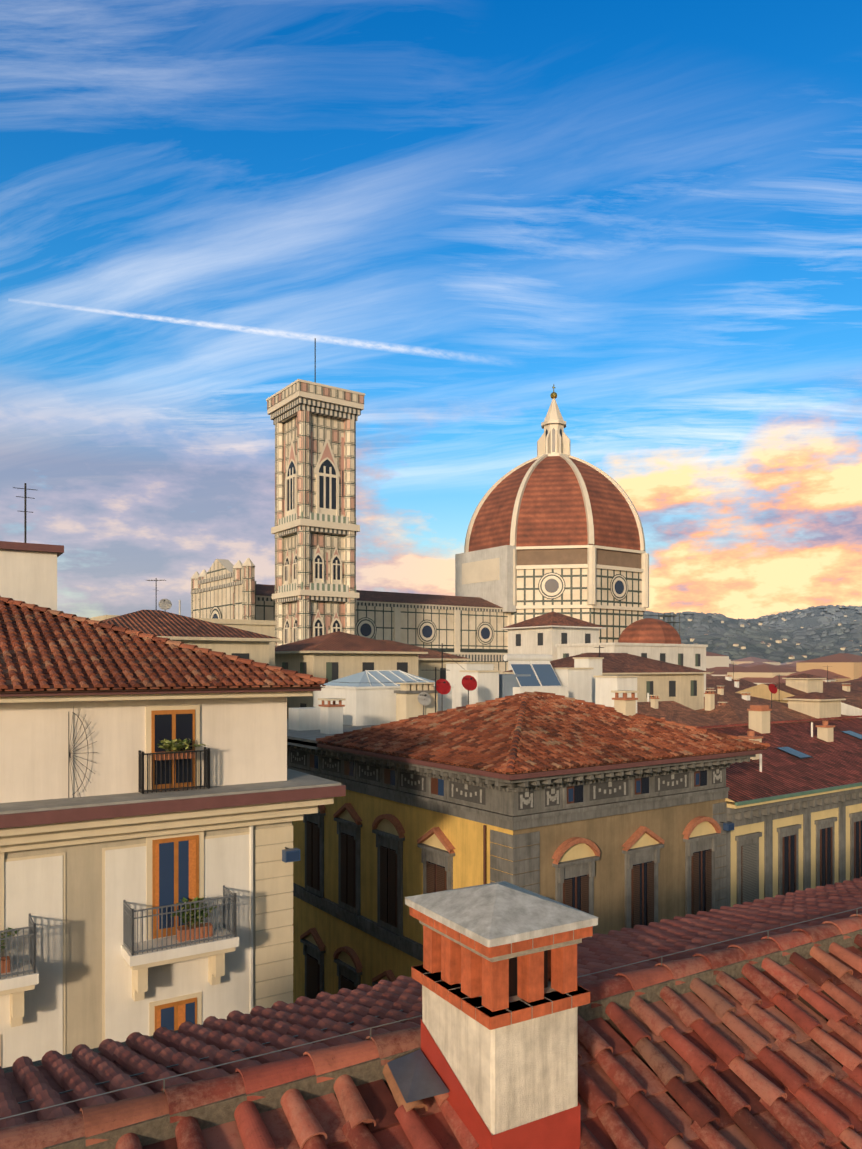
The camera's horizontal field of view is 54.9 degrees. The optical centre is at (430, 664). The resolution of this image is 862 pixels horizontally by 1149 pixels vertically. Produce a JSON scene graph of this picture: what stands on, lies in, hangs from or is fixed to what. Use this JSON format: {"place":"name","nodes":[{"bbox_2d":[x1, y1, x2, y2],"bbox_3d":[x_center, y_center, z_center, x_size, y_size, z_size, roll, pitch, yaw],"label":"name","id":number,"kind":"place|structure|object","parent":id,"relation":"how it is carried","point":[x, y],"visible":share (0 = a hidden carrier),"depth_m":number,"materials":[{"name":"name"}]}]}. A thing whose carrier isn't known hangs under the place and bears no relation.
{"place":"outdoors","nodes":[
{"label":"outdoors","id":0,"kind":"place"},
{"bbox_2d":[93,310,425,352],"bbox_3d":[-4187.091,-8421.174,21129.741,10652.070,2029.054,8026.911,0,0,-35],"label":"contrail","id":1,"kind":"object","parent":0,"point":[273,332],"depth_m":21136.38,"materials":[{"name":"white"}]},
{"bbox_2d":[0,0,861,619],"label":"sky","id":2,"kind":"structure","parent":0,"point":[648,212],"materials":[{"name":"blue"}]},
{"bbox_2d":[643,605,861,662],"bbox_3d":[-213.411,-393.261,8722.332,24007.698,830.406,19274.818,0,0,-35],"label":"hills","id":3,"kind":"structure","parent":0,"point":[810,633],"depth_m":5207.81,"materials":[{"name":"grey plant"}]},
{"bbox_3d":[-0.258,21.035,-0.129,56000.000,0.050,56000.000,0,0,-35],"label":"terrain","id":4,"kind":"structure","parent":0,"visible":0},
{"bbox_2d":[0,483,345,1067],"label":"white building","id":5,"kind":"structure","parent":4,"relation":"on","point":[157,796],"depth_m":19.57,"materials":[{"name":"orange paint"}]},
{"bbox_2d":[266,338,364,646],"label":"campanile","id":6,"kind":"structure","parent":4,"relation":"on","point":[315,529],"depth_m":180.81,"materials":[{"name":"stone"}]},
{"bbox_2d":[191,558,510,673],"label":"nave","id":7,"kind":"structure","parent":4,"relation":"on","point":[461,626],"depth_m":223.42,"materials":[{"name":"stone"}]},
{"bbox_2d":[0,877,861,1148],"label":"roof","id":8,"kind":"structure","parent":4,"relation":"on","point":[507,1015],"depth_m":5.61,"materials":[{"name":"tile"}]},
{"bbox_2d":[89,578,861,733],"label":"distant buildings","id":9,"kind":"structure","parent":4,"relation":"on","point":[374,682],"depth_m":66.98,"materials":[{"name":"paint"}]},
{"bbox_2d":[287,691,769,1002],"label":"palazzo","id":10,"kind":"structure","parent":4,"relation":"on","point":[611,818],"depth_m":32.01,"materials":[{"name":"yellow paint"}]},
{"bbox_2d":[455,384,680,643],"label":"cupola","id":11,"kind":"object","parent":4,"relation":"on","point":[555,526],"visible":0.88,"depth_m":245.47,"materials":[{"name":"tile"}]},
{"bbox_2d":[660,705,861,906],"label":"cream building","id":12,"kind":"structure","parent":4,"relation":"on","point":[793,800],"depth_m":38.55,"materials":[{"name":"yellow paint"}]},
{"bbox_2d":[706,651,861,684],"bbox_3d":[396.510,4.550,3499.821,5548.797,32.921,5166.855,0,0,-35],"label":"distant city","id":13,"kind":"object","parent":4,"relation":"on","point":[843,666],"visible":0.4,"depth_m":279.10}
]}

